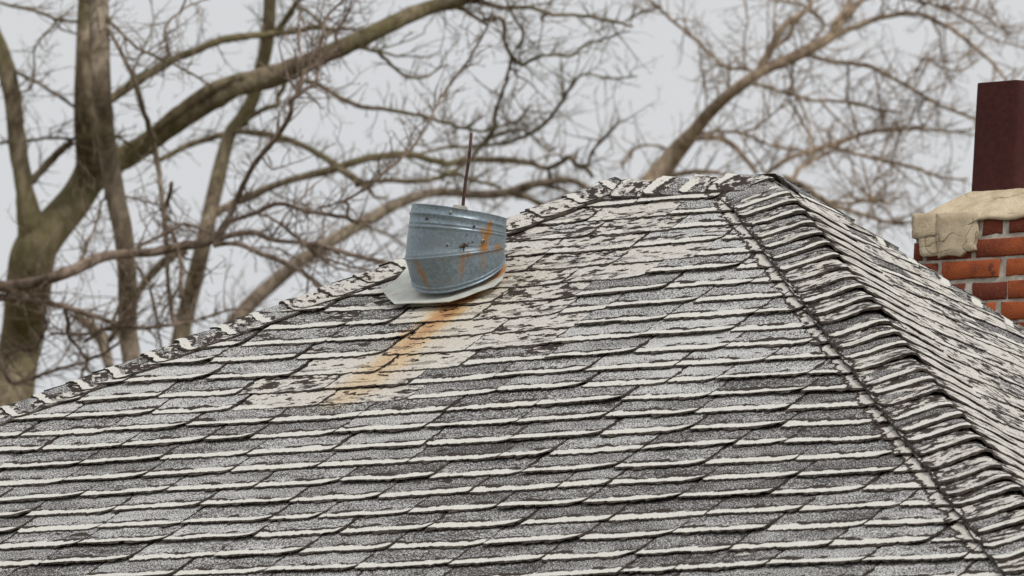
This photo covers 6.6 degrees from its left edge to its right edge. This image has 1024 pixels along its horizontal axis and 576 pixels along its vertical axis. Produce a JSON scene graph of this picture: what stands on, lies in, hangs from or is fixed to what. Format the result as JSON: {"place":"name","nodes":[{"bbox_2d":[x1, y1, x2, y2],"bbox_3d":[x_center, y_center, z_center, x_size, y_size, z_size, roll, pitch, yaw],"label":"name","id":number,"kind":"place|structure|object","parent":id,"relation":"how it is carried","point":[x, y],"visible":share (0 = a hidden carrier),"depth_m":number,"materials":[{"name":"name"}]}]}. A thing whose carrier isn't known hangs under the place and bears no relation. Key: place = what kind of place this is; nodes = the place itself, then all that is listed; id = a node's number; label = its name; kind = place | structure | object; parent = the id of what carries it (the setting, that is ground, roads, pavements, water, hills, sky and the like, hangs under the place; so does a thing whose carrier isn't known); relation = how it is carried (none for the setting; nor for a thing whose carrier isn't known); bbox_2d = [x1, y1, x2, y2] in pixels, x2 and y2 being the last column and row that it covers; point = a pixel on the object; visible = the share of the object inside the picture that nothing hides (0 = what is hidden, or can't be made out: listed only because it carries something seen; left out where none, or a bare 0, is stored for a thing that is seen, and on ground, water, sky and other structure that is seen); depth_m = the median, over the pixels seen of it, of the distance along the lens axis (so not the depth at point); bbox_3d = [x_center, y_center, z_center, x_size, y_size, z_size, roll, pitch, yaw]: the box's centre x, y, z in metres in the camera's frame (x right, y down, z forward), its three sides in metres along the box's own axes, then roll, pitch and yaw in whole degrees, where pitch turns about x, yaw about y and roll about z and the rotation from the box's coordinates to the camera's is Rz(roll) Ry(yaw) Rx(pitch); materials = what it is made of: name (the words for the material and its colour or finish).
{"place":"outdoors","nodes":[
{"label":"outdoors","id":0,"kind":"place"},
{"bbox_2d":[0,173,1023,575],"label":"house","id":1,"kind":"structure","parent":0,"point":[742,375],"depth_m":23.60,"materials":[{"name":"grey tile"}]},
{"bbox_2d":[382,203,506,304],"bbox_3d":[-0.178,-0.066,24.832,0.346,0.302,0.478,10,-13,-28],"label":"roof vent","id":2,"kind":"object","parent":1,"relation":"on","point":[455,252],"visible":1,"depth_m":24.64,"materials":[{"name":"metal"}]},
{"bbox_2d":[461,133,472,205],"bbox_3d":[-0.129,-0.290,24.722,0.012,0.281,0.069,7,-12,-14],"label":"metal rod","id":3,"kind":"object","parent":2,"relation":"attached to","point":[467,170],"visible":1,"depth_m":24.72,"materials":[{"name":"metal"}]},
{"bbox_2d":[911,80,1023,326],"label":"chimney","id":4,"kind":"object","parent":1,"relation":"on","point":[972,242],"visible":0.4,"depth_m":26.34,"materials":[{"name":"brick"}]},
{"bbox_2d":[0,0,1023,393],"label":"sky","id":5,"kind":"structure","parent":0,"point":[228,17],"materials":[{"name":"white"}]},
{"label":"ground","id":6,"kind":"structure","parent":0,"visible":0},
{"bbox_2d":[15,0,224,362],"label":"tree","id":7,"kind":"object","parent":6,"relation":"on","point":[100,34],"visible":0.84,"depth_m":41.94,"materials":[{"name":"brown plant"}]},
{"bbox_2d":[0,0,528,400],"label":"tree","id":8,"kind":"object","parent":6,"relation":"on","point":[218,238],"visible":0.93,"depth_m":40.00,"materials":[{"name":"brown plant"}]},
{"bbox_2d":[0,0,677,406],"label":"tree","id":9,"kind":"object","parent":6,"relation":"on","point":[218,96],"visible":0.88,"depth_m":45.91,"materials":[{"name":"brown plant"}]},
{"bbox_2d":[45,0,664,384],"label":"tree","id":10,"kind":"object","parent":6,"relation":"on","point":[247,112],"visible":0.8,"depth_m":48.99,"materials":[{"name":"brown plant"}]},
{"bbox_2d":[71,68,662,367],"bbox_3d":[-1.236,5.338,52.801,3.576,13.890,1.583,5,-12,-4],"label":"tree","id":11,"kind":"object","parent":6,"relation":"on","point":[268,287],"visible":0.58,"depth_m":54.11,"materials":[{"name":"brown plant"}]},
{"bbox_2d":[592,0,1023,249],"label":"tree","id":12,"kind":"object","parent":6,"relation":"on","point":[669,159],"visible":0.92,"depth_m":50.90,"materials":[{"name":"beige plant"}]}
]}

